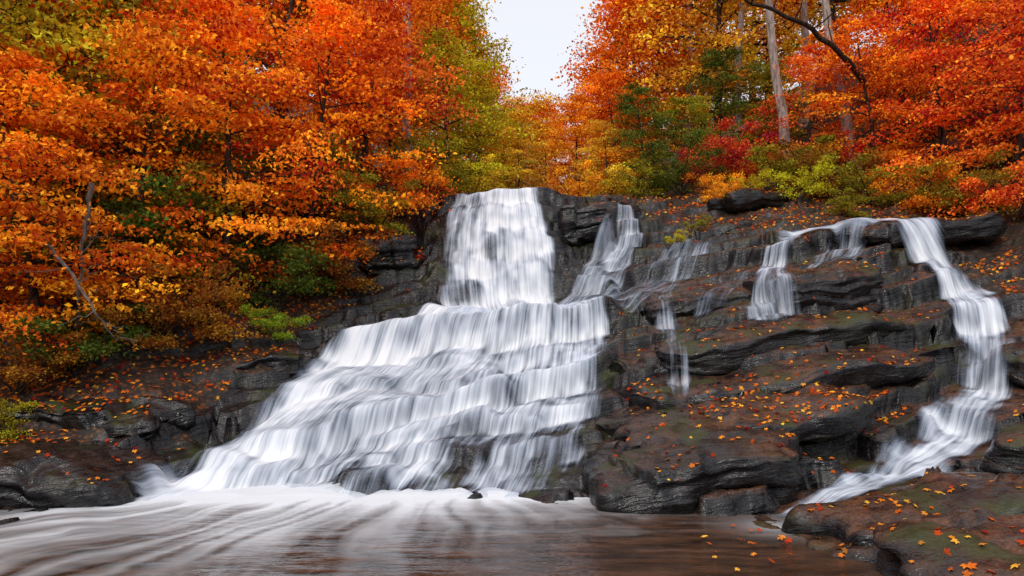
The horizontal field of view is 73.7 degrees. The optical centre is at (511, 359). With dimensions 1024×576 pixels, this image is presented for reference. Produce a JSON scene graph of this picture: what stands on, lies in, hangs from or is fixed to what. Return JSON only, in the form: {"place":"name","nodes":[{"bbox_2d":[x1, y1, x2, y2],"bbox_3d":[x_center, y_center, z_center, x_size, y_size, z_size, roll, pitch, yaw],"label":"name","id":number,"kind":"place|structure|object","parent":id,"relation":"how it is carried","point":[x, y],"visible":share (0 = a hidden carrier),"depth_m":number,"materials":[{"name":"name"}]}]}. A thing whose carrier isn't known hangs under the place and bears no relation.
{"place":"outdoors","nodes":[
{"label":"outdoors","id":0,"kind":"place"},
{"bbox_2d":[0,482,882,575],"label":"pool water","id":1,"kind":"structure","parent":0,"point":[323,529],"depth_m":7.60,"materials":[{"name":"liquid"}]},
{"bbox_2d":[72,0,913,187],"label":"sky","id":2,"kind":"structure","parent":0,"point":[541,32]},
{"bbox_2d":[0,0,1023,563],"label":"terrain ground","id":3,"kind":"structure","parent":0,"point":[644,264],"depth_m":13.38,"materials":[{"name":"rock"},{"name":"soil"},{"name":"fallen leaves"}]},
{"bbox_2d":[0,397,41,441],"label":"shrub","id":4,"kind":"object","parent":3,"relation":"on","point":[8,432],"visible":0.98,"depth_m":10.37,"materials":[{"name":"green plant"}]},
{"bbox_2d":[0,213,80,304],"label":"shrub","id":5,"kind":"object","parent":3,"relation":"on","point":[6,293],"visible":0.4,"depth_m":12.55,"materials":[{"name":"orange plant"}]},
{"bbox_2d":[0,329,98,392],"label":"shrub","id":6,"kind":"object","parent":3,"relation":"on","point":[29,373],"visible":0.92,"depth_m":11.39,"materials":[{"name":"brown plant"}]},
{"bbox_2d":[0,62,130,342],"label":"maple tree","id":7,"kind":"object","parent":3,"relation":"on","point":[38,231],"visible":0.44,"depth_m":11.71,"materials":[{"name":"orange plant"}]},
{"bbox_2d":[69,182,122,330],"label":"fallen branch","id":8,"kind":"object","parent":7,"relation":"attached to","point":[90,192],"visible":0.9,"depth_m":11.54,"materials":[{"name":"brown wood"}]},
{"bbox_2d":[0,0,155,206],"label":"maple tree","id":9,"kind":"object","parent":3,"relation":"on","point":[76,30],"visible":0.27,"depth_m":13.20,"materials":[{"name":"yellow plant"}]},
{"bbox_2d":[0,301,166,376],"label":"shrub","id":10,"kind":"object","parent":3,"relation":"on","point":[88,344],"visible":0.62,"depth_m":11.93,"materials":[{"name":"green plant"}]},
{"bbox_2d":[0,434,169,508],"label":"rock slab","id":11,"kind":"object","parent":3,"relation":"on","point":[30,477],"visible":0.54,"depth_m":9.43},
{"bbox_2d":[0,47,190,361],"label":"maple tree","id":12,"kind":"object","parent":3,"relation":"on","point":[21,138],"visible":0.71,"depth_m":11.89,"materials":[{"name":"orange plant"}]},
{"bbox_2d":[0,395,195,440],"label":"rock slab","id":13,"kind":"object","parent":3,"relation":"on","point":[181,414],"visible":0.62,"depth_m":10.89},
{"bbox_2d":[0,0,206,259],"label":"maple tree","id":14,"kind":"object","parent":3,"relation":"on","point":[65,45],"visible":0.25,"depth_m":13.40,"materials":[{"name":"orange plant"}]},
{"bbox_2d":[11,165,221,291],"bbox_3d":[-7.854,-2.268,13.764,4.045,2.674,3.777,0,0,-24],"label":"shrub","id":15,"kind":"object","parent":3,"relation":"on","point":[154,186],"visible":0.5,"depth_m":13.31,"materials":[{"name":"green plant"}]},
{"bbox_2d":[0,7,283,328],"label":"maple tree","id":16,"kind":"object","parent":3,"relation":"on","point":[136,246],"visible":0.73,"depth_m":12.89,"materials":[{"name":"orange plant"}]},
{"bbox_2d":[60,278,225,357],"bbox_3d":[-6.803,-0.695,12.537,2.401,1.573,2.335,0,0,45],"label":"shrub","id":17,"kind":"object","parent":3,"relation":"on","point":[159,339],"visible":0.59,"depth_m":12.38,"materials":[{"name":"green plant"}]},
{"bbox_2d":[0,0,314,231],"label":"maple tree","id":18,"kind":"object","parent":3,"relation":"on","point":[115,86],"visible":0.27,"depth_m":14.36,"materials":[{"name":"orange plant"}]},
{"bbox_2d":[0,0,322,226],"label":"maple tree","id":19,"kind":"object","parent":3,"relation":"on","point":[103,79],"visible":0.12,"depth_m":15.17,"materials":[{"name":"orange plant"}]},
{"bbox_2d":[66,154,260,287],"bbox_3d":[-7.403,-2.583,14.831,3.937,2.953,4.250,0,0,1],"label":"shrub","id":20,"kind":"object","parent":3,"relation":"on","point":[202,164],"visible":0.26,"depth_m":14.17,"materials":[{"name":"orange plant"}]},
{"bbox_2d":[113,257,260,344],"bbox_3d":[-6.143,-0.947,13.181,2.569,1.783,2.702,0,0,-4],"label":"shrub","id":21,"kind":"object","parent":3,"relation":"on","point":[210,331],"visible":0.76,"depth_m":12.80,"materials":[{"name":"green plant"}]},
{"bbox_2d":[50,0,388,303],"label":"maple tree","id":22,"kind":"object","parent":3,"relation":"on","point":[225,37],"visible":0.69,"depth_m":13.68,"materials":[{"name":"orange plant"}]},
{"bbox_2d":[140,124,322,254],"bbox_3d":[-6.466,-3.566,16.316,4.366,3.009,4.246,0,0,-25],"label":"shrub","id":23,"kind":"object","parent":3,"relation":"on","point":[205,136],"visible":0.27,"depth_m":15.28,"materials":[{"name":"orange plant"}]},
{"bbox_2d":[99,0,430,199],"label":"maple tree","id":24,"kind":"object","parent":3,"relation":"on","point":[290,17],"visible":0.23,"depth_m":18.00,"materials":[{"name":"orange plant"}]},
{"bbox_2d":[229,353,304,374],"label":"rock slab","id":25,"kind":"object","parent":3,"relation":"on","point":[276,361],"visible":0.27,"depth_m":13.05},
{"bbox_2d":[201,238,346,311],"bbox_3d":[-5.105,-1.764,15.345,3.256,2.171,3.022,0,0,34],"label":"shrub","id":26,"kind":"object","parent":3,"relation":"on","point":[293,269],"visible":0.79,"depth_m":14.86,"materials":[{"name":"green plant"}]},
{"bbox_2d":[237,304,312,345],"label":"shrub","id":27,"kind":"object","parent":3,"relation":"on","point":[277,315],"visible":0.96,"depth_m":14.03,"materials":[{"name":"green plant"}]},
{"bbox_2d":[155,0,469,272],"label":"maple tree","id":28,"kind":"object","parent":3,"relation":"on","point":[321,35],"visible":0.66,"depth_m":15.86,"materials":[{"name":"orange plant"}]},
{"bbox_2d":[244,131,400,217],"bbox_3d":[-5.217,-4.665,18.012,4.044,2.772,4.123,0,0,16],"label":"shrub","id":29,"kind":"object","parent":3,"relation":"on","point":[333,150],"visible":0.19,"depth_m":17.09,"materials":[{"name":"orange plant"}]},
{"bbox_2d":[272,218,397,293],"bbox_3d":[-4.253,-2.172,15.731,2.759,1.779,2.923,0,0,-36],"label":"shrub","id":30,"kind":"object","parent":3,"relation":"on","point":[350,282],"visible":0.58,"depth_m":15.46,"materials":[{"name":"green plant"}]},
{"bbox_2d":[241,0,428,144],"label":"forest tree","id":31,"kind":"object","parent":3,"relation":"on","point":[309,61],"visible":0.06,"depth_m":23.27,"materials":[{"name":"orange plant"}]},
{"bbox_2d":[205,0,494,165],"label":"maple tree","id":32,"kind":"object","parent":3,"relation":"on","point":[397,94],"visible":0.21,"depth_m":20.31,"materials":[{"name":"orange plant"}]},
{"bbox_2d":[337,464,394,493],"bbox_3d":[-2.211,1.830,10.327,0.878,0.475,0.537,0,0,0],"label":"boulder","id":33,"kind":"object","parent":3,"relation":"on","point":[369,480],"visible":0.73,"depth_m":10.14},
{"bbox_2d":[258,0,489,218],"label":"maple tree","id":34,"kind":"object","parent":3,"relation":"on","point":[390,20],"visible":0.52,"depth_m":18.37,"materials":[{"name":"orange plant"}]},
{"bbox_2d":[322,170,426,235],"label":"shrub","id":35,"kind":"object","parent":3,"relation":"on","point":[371,209],"visible":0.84,"depth_m":16.47,"materials":[{"name":"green plant"}]},
{"bbox_2d":[352,233,420,276],"bbox_3d":[-3.163,-2.622,17.214,1.816,1.238,1.658,0,0,0],"label":"rock slab","id":36,"kind":"object","parent":3,"relation":"on","point":[391,254],"visible":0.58,"depth_m":16.59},
{"bbox_2d":[335,155,462,222],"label":"shrub","id":37,"kind":"object","parent":3,"relation":"on","point":[426,178],"visible":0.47,"depth_m":17.59,"materials":[{"name":"orange plant"}]},
{"bbox_2d":[306,0,504,175],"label":"forest tree","id":38,"kind":"object","parent":3,"relation":"on","point":[442,23],"visible":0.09,"depth_m":24.79,"materials":[{"name":"orange plant"}]},
{"bbox_2d":[401,5,417,191],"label":"birch tree","id":39,"kind":"object","parent":3,"relation":"on","point":[410,85],"visible":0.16,"depth_m":20.00,"materials":[{"name":"brown plant"}]},
{"bbox_2d":[375,133,470,195],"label":"shrub","id":40,"kind":"object","parent":3,"relation":"on","point":[457,141],"visible":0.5,"depth_m":18.72,"materials":[{"name":"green plant"}]},
{"bbox_2d":[358,0,519,179],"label":"forest tree","id":41,"kind":"object","parent":3,"relation":"on","point":[441,13],"visible":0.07,"depth_m":29.42,"materials":[{"name":"orange plant"}]},
{"bbox_2d":[345,21,546,193],"bbox_3d":[-2.097,-7.842,22.587,6.580,6.955,6.556,1,1,13],"label":"maple tree","id":42,"kind":"object","parent":3,"relation":"on","point":[440,39],"visible":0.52,"depth_m":22.84,"materials":[{"name":"green plant"}]},
{"bbox_2d":[419,162,486,196],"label":"shrub","id":43,"kind":"object","parent":3,"relation":"on","point":[466,175],"visible":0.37,"depth_m":20.59,"materials":[{"name":"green plant"}]},
{"bbox_2d":[415,0,523,191],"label":"forest tree","id":44,"kind":"object","parent":3,"relation":"on","point":[474,12],"visible":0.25,"depth_m":30.28,"materials":[{"name":"green plant"}]},
{"bbox_2d":[442,153,508,192],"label":"shrub","id":45,"kind":"object","parent":3,"relation":"on","point":[494,173],"visible":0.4,"depth_m":21.07,"materials":[{"name":"yellow plant"}]},
{"bbox_2d":[426,88,558,191],"bbox_3d":[-0.976,-7.566,26.705,6.182,6.438,6.159,2,-1,-12],"label":"maple tree","id":46,"kind":"object","parent":3,"relation":"on","point":[483,99],"visible":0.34,"depth_m":26.45,"materials":[{"name":"yellow plant"}]},
{"bbox_2d":[0,141,1023,575],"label":"fallen leaves","id":47,"kind":"object","parent":3,"relation":"on","point":[946,551],"depth_m":11.44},
{"bbox_2d":[474,124,558,188],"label":"maple tree","id":48,"kind":"object","parent":3,"relation":"on","point":[519,147],"visible":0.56,"depth_m":23.52,"materials":[{"name":"yellow plant"}]},
{"bbox_2d":[443,88,593,188],"bbox_3d":[-0.258,-8.075,30.364,7.073,7.393,7.098,-1,-3,38],"label":"maple tree","id":49,"kind":"object","parent":3,"relation":"on","point":[535,108],"visible":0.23,"depth_m":29.56,"materials":[{"name":"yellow plant"}]},
{"bbox_2d":[487,101,602,194],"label":"maple tree","id":50,"kind":"object","parent":3,"relation":"on","point":[548,123],"visible":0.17,"depth_m":31.31,"materials":[{"name":"orange plant"}]},
{"bbox_2d":[142,188,1005,512],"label":"waterfall","id":51,"kind":"structure","parent":3,"relation":"on","point":[272,444],"depth_m":12.94,"materials":[{"name":"liquid"}]},
{"bbox_2d":[540,159,612,196],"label":"shrub","id":52,"kind":"object","parent":3,"relation":"on","point":[554,179],"visible":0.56,"depth_m":21.12,"materials":[{"name":"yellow plant"}]},
{"bbox_2d":[520,92,644,194],"bbox_3d":[3.045,-7.674,26.812,5.418,4.982,5.453,0,0,-41],"label":"maple tree","id":53,"kind":"object","parent":3,"relation":"on","point":[573,106],"visible":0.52,"depth_m":26.15,"materials":[{"name":"orange plant"}]},
{"bbox_2d":[558,204,611,247],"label":"rock slab","id":54,"kind":"object","parent":3,"relation":"on","point":[580,224],"visible":0.83,"depth_m":17.26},
{"bbox_2d":[533,96,650,196],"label":"maple tree","id":55,"kind":"object","parent":3,"relation":"on","point":[569,142],"visible":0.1,"depth_m":29.32,"materials":[{"name":"orange plant"}]},
{"bbox_2d":[563,162,636,196],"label":"shrub","id":56,"kind":"object","parent":3,"relation":"on","point":[615,170],"visible":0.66,"depth_m":20.93,"materials":[{"name":"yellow plant"}]},
{"bbox_2d":[571,119,644,196],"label":"maple tree","id":57,"kind":"object","parent":3,"relation":"on","point":[593,141],"visible":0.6,"depth_m":23.67,"materials":[{"name":"yellow plant"}]},
{"bbox_2d":[556,0,675,191],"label":"forest tree","id":58,"kind":"object","parent":3,"relation":"on","point":[580,35],"visible":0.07,"depth_m":37.63,"materials":[{"name":"orange plant"}]},
{"bbox_2d":[547,68,695,193],"bbox_3d":[4.380,-8.803,27.589,6.100,6.395,6.078,-1,2,10],"label":"maple tree","id":59,"kind":"object","parent":3,"relation":"on","point":[600,79],"visible":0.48,"depth_m":27.45,"materials":[{"name":"orange plant"}]},
{"bbox_2d":[550,0,726,191],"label":"forest tree","id":60,"kind":"object","parent":3,"relation":"on","point":[620,4],"visible":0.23,"depth_m":32.61,"materials":[{"name":"orange plant"}]},
{"bbox_2d":[598,159,681,197],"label":"shrub","id":61,"kind":"object","parent":3,"relation":"on","point":[643,173],"visible":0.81,"depth_m":20.43,"materials":[{"name":"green plant"}]},
{"bbox_2d":[597,82,693,194],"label":"maple tree","id":62,"kind":"object","parent":3,"relation":"on","point":[627,107],"visible":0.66,"depth_m":23.06,"materials":[{"name":"green plant"}]},
{"bbox_2d":[573,0,724,170],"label":"forest tree","id":63,"kind":"object","parent":3,"relation":"on","point":[656,52],"visible":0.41,"depth_m":28.51,"materials":[{"name":"orange plant"}]},
{"bbox_2d":[612,343,691,375],"bbox_3d":[3.190,-0.053,13.476,2.453,1.115,2.024,0,0,0],"label":"rock slab","id":64,"kind":"object","parent":3,"relation":"on","point":[625,362],"visible":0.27,"depth_m":13.10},
{"bbox_2d":[630,128,731,195],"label":"shrub","id":65,"kind":"object","parent":3,"relation":"on","point":[682,169],"visible":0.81,"depth_m":20.18,"materials":[{"name":"green plant"}]},
{"bbox_2d":[631,92,739,186],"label":"maple tree","id":66,"kind":"object","parent":3,"relation":"on","point":[691,100],"visible":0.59,"depth_m":23.04,"materials":[{"name":"green plant"}]},
{"bbox_2d":[582,422,802,513],"bbox_3d":[2.615,1.689,9.893,3.197,1.663,2.320,0,0,0],"label":"rock slab","id":67,"kind":"object","parent":3,"relation":"on","point":[635,481],"visible":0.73,"depth_m":9.06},
{"bbox_2d":[601,0,783,141],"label":"forest tree","id":68,"kind":"object","parent":3,"relation":"on","point":[684,53],"visible":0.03,"depth_m":34.85,"materials":[{"name":"orange plant"}]},
{"bbox_2d":[643,283,753,323],"bbox_3d":[4.156,-1.411,15.421,2.954,1.286,1.969,0,0,0],"label":"rock slab","id":69,"kind":"object","parent":3,"relation":"on","point":[662,306],"visible":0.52,"depth_m":14.63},
{"bbox_2d":[601,0,799,156],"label":"forest tree","id":70,"kind":"object","parent":3,"relation":"on","point":[750,24],"visible":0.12,"depth_m":32.59,"materials":[{"name":"orange plant"}]},
{"bbox_2d":[673,136,744,187],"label":"shrub","id":71,"kind":"object","parent":3,"relation":"on","point":[732,151],"visible":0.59,"depth_m":20.64,"materials":[{"name":"red plant"}]},
{"bbox_2d":[650,47,771,160],"bbox_3d":[7.577,-8.948,24.892,4.051,4.483,3.888,0,0,-42],"label":"maple tree","id":72,"kind":"object","parent":3,"relation":"on","point":[714,64],"visible":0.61,"depth_m":24.18,"materials":[{"name":"green plant"}]},
{"bbox_2d":[682,171,747,202],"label":"shrub","id":73,"kind":"object","parent":3,"relation":"on","point":[706,178],"visible":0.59,"depth_m":19.43,"materials":[{"name":"orange plant"}]},
{"bbox_2d":[615,0,816,163],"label":"forest tree","id":74,"kind":"object","parent":3,"relation":"on","point":[719,39],"visible":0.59,"depth_m":25.67,"materials":[{"name":"yellow plant"}]},
{"bbox_2d":[688,116,779,184],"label":"shrub","id":75,"kind":"object","parent":3,"relation":"on","point":[740,156],"visible":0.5,"depth_m":20.62,"materials":[{"name":"red plant"}]},
{"bbox_2d":[595,383,876,450],"bbox_3d":[3.481,1.002,11.115,4.191,1.528,2.468,0,0,0],"label":"rock slab","id":76,"kind":"object","parent":3,"relation":"on","point":[638,428],"visible":0.52,"depth_m":10.41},
{"bbox_2d":[610,344,936,409],"bbox_3d":[4.472,0.301,12.292,5.420,1.570,2.375,0,0,0],"label":"rock slab","id":77,"kind":"object","parent":76,"relation":"on","point":[858,369],"visible":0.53,"depth_m":11.50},
{"bbox_2d":[654,303,906,375],"bbox_3d":[5.103,-0.491,13.442,4.865,1.608,2.460,0,0,0],"label":"rock slab","id":78,"kind":"object","parent":77,"relation":"on","point":[732,350],"visible":0.73,"depth_m":12.54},
{"bbox_2d":[742,259,883,314],"bbox_3d":[6.561,-1.426,14.537,2.783,1.459,2.044,0,0,-14],"label":"boulder","id":79,"kind":"object","parent":78,"relation":"on","point":[845,286],"visible":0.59,"depth_m":13.68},
{"bbox_2d":[733,1,744,168],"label":"birch tree","id":80,"kind":"object","parent":3,"relation":"on","point":[740,25],"visible":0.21,"depth_m":25.00,"materials":[{"name":"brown plant"}]},
{"bbox_2d":[699,133,789,178],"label":"shrub","id":81,"kind":"object","parent":3,"relation":"on","point":[746,169],"visible":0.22,"depth_m":21.24,"materials":[{"name":"red plant"}]},
{"bbox_2d":[706,188,791,212],"bbox_3d":[6.665,-4.292,18.857,2.722,0.718,1.540,0,0,-11],"label":"boulder","id":82,"kind":"object","parent":3,"relation":"on","point":[740,200],"visible":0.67,"depth_m":18.17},
{"bbox_2d":[709,56,819,167],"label":"maple tree","id":83,"kind":"object","parent":3,"relation":"on","point":[758,76],"visible":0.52,"depth_m":23.92,"materials":[{"name":"red plant"}]},
{"bbox_2d":[765,0,790,174],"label":"birch tree","id":84,"kind":"object","parent":3,"relation":"on","point":[782,112],"visible":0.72,"depth_m":22.22,"materials":[{"name":"grey plant"}]},
{"bbox_2d":[692,0,882,123],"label":"forest tree","id":85,"kind":"object","parent":3,"relation":"on","point":[787,29],"visible":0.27,"depth_m":32.03,"materials":[{"name":"orange plant"}]},
{"bbox_2d":[733,133,845,190],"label":"shrub","id":86,"kind":"object","parent":3,"relation":"on","point":[783,166],"visible":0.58,"depth_m":19.98,"materials":[{"name":"green plant"}]},
{"bbox_2d":[759,156,838,200],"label":"shrub","id":87,"kind":"object","parent":3,"relation":"on","point":[807,182],"visible":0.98,"depth_m":18.18,"materials":[{"name":"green plant"}]},
{"bbox_2d":[735,43,872,171],"bbox_3d":[9.596,-7.897,22.599,4.911,4.564,4.932,0,0,38],"label":"maple tree","id":88,"kind":"object","parent":3,"relation":"on","point":[803,61],"visible":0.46,"depth_m":21.90,"materials":[{"name":"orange plant"}]},
{"bbox_2d":[797,0,810,128],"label":"birch tree","id":89,"kind":"object","parent":3,"relation":"on","point":[804,17],"visible":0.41,"depth_m":26.83,"materials":[{"name":"grey plant"}]},
{"bbox_2d":[756,0,908,70],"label":"forest tree","id":90,"kind":"object","parent":3,"relation":"on","point":[810,4],"visible":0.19,"depth_m":29.88,"materials":[{"name":"orange plant"}]},
{"bbox_2d":[768,138,897,198],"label":"shrub","id":91,"kind":"object","parent":3,"relation":"on","point":[873,163],"visible":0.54,"depth_m":19.03,"materials":[{"name":"green plant"}]},
{"bbox_2d":[821,0,862,169],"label":"birch tree","id":92,"kind":"object","parent":3,"relation":"on","point":[825,6],"visible":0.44,"depth_m":21.69,"materials":[{"name":"grey plant"}]},
{"bbox_2d":[821,187,879,217],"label":"shrub","id":93,"kind":"object","parent":3,"relation":"on","point":[846,205],"visible":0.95,"depth_m":17.05,"materials":[{"name":"green plant"}]},
{"bbox_2d":[807,153,934,206],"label":"shrub","id":94,"kind":"object","parent":3,"relation":"on","point":[887,198],"visible":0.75,"depth_m":18.14,"materials":[{"name":"green plant"}]},
{"bbox_2d":[775,13,994,179],"bbox_3d":[10.535,-7.701,19.927,5.272,5.172,5.226,0,0,-23],"label":"maple tree","id":95,"kind":"object","parent":3,"relation":"on","point":[840,43],"visible":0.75,"depth_m":20.16,"materials":[{"name":"orange plant"}]},
{"bbox_2d":[710,0,866,83],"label":"tree bough","id":96,"kind":"object","parent":95,"relation":"attached to","point":[835,48],"visible":0.97,"depth_m":19.02,"materials":[{"name":"brown plant"}]},
{"bbox_2d":[780,0,1008,141],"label":"maple tree","id":97,"kind":"object","parent":3,"relation":"on","point":[894,3],"visible":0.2,"depth_m":23.03,"materials":[{"name":"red plant"}]},
{"bbox_2d":[781,466,1023,545],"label":"rock slab","id":98,"kind":"object","parent":3,"relation":"on","point":[850,521],"visible":0.5,"depth_m":7.53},
{"bbox_2d":[862,153,971,213],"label":"shrub","id":99,"kind":"object","parent":3,"relation":"on","point":[925,202],"visible":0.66,"depth_m":17.42,"materials":[{"name":"orange plant"}]},
{"bbox_2d":[833,211,1007,247],"bbox_3d":[9.268,-2.882,15.802,3.623,0.893,1.730,0,0,0],"label":"rock slab","id":100,"kind":"object","parent":3,"relation":"on","point":[989,227],"visible":0.73,"depth_m":15.07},
{"bbox_2d":[836,0,1023,181],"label":"maple tree","id":101,"kind":"object","parent":3,"relation":"on","point":[931,10],"visible":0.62,"depth_m":18.88,"materials":[{"name":"red plant"}]},
{"bbox_2d":[854,0,1023,141],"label":"maple tree","id":102,"kind":"object","parent":3,"relation":"on","point":[982,3],"visible":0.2,"depth_m":21.19,"materials":[{"name":"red plant"}]},
{"bbox_2d":[872,508,1023,575],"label":"rock slab","id":103,"kind":"object","parent":3,"relation":"on","point":[1000,552],"visible":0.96,"depth_m":6.07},
{"bbox_2d":[892,0,1023,219],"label":"maple tree","id":104,"kind":"object","parent":3,"relation":"on","point":[982,152],"visible":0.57,"depth_m":17.21,"materials":[{"name":"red plant"}]},
{"bbox_2d":[900,148,1022,217],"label":"shrub","id":105,"kind":"object","parent":3,"relation":"on","point":[939,191],"visible":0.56,"depth_m":16.44,"materials":[{"name":"orange plant"}]},
{"bbox_2d":[915,0,1023,212],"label":"maple tree","id":106,"kind":"object","parent":3,"relation":"on","point":[999,49],"visible":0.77,"depth_m":16.35,"materials":[{"name":"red plant"}]},
{"bbox_2d":[948,160,1023,222],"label":"shrub","id":107,"kind":"object","parent":3,"relation":"on","point":[1001,195],"visible":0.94,"depth_m":15.71,"materials":[{"name":"orange plant"}]},
{"bbox_2d":[979,422,1023,474],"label":"boulder","id":108,"kind":"object","parent":3,"relation":"on","point":[1002,454],"visible":0.88,"depth_m":8.82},
{"bbox_2d":[985,341,1023,388],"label":"boulder","id":109,"kind":"object","parent":3,"relation":"on","point":[1010,359],"visible":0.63,"depth_m":11.62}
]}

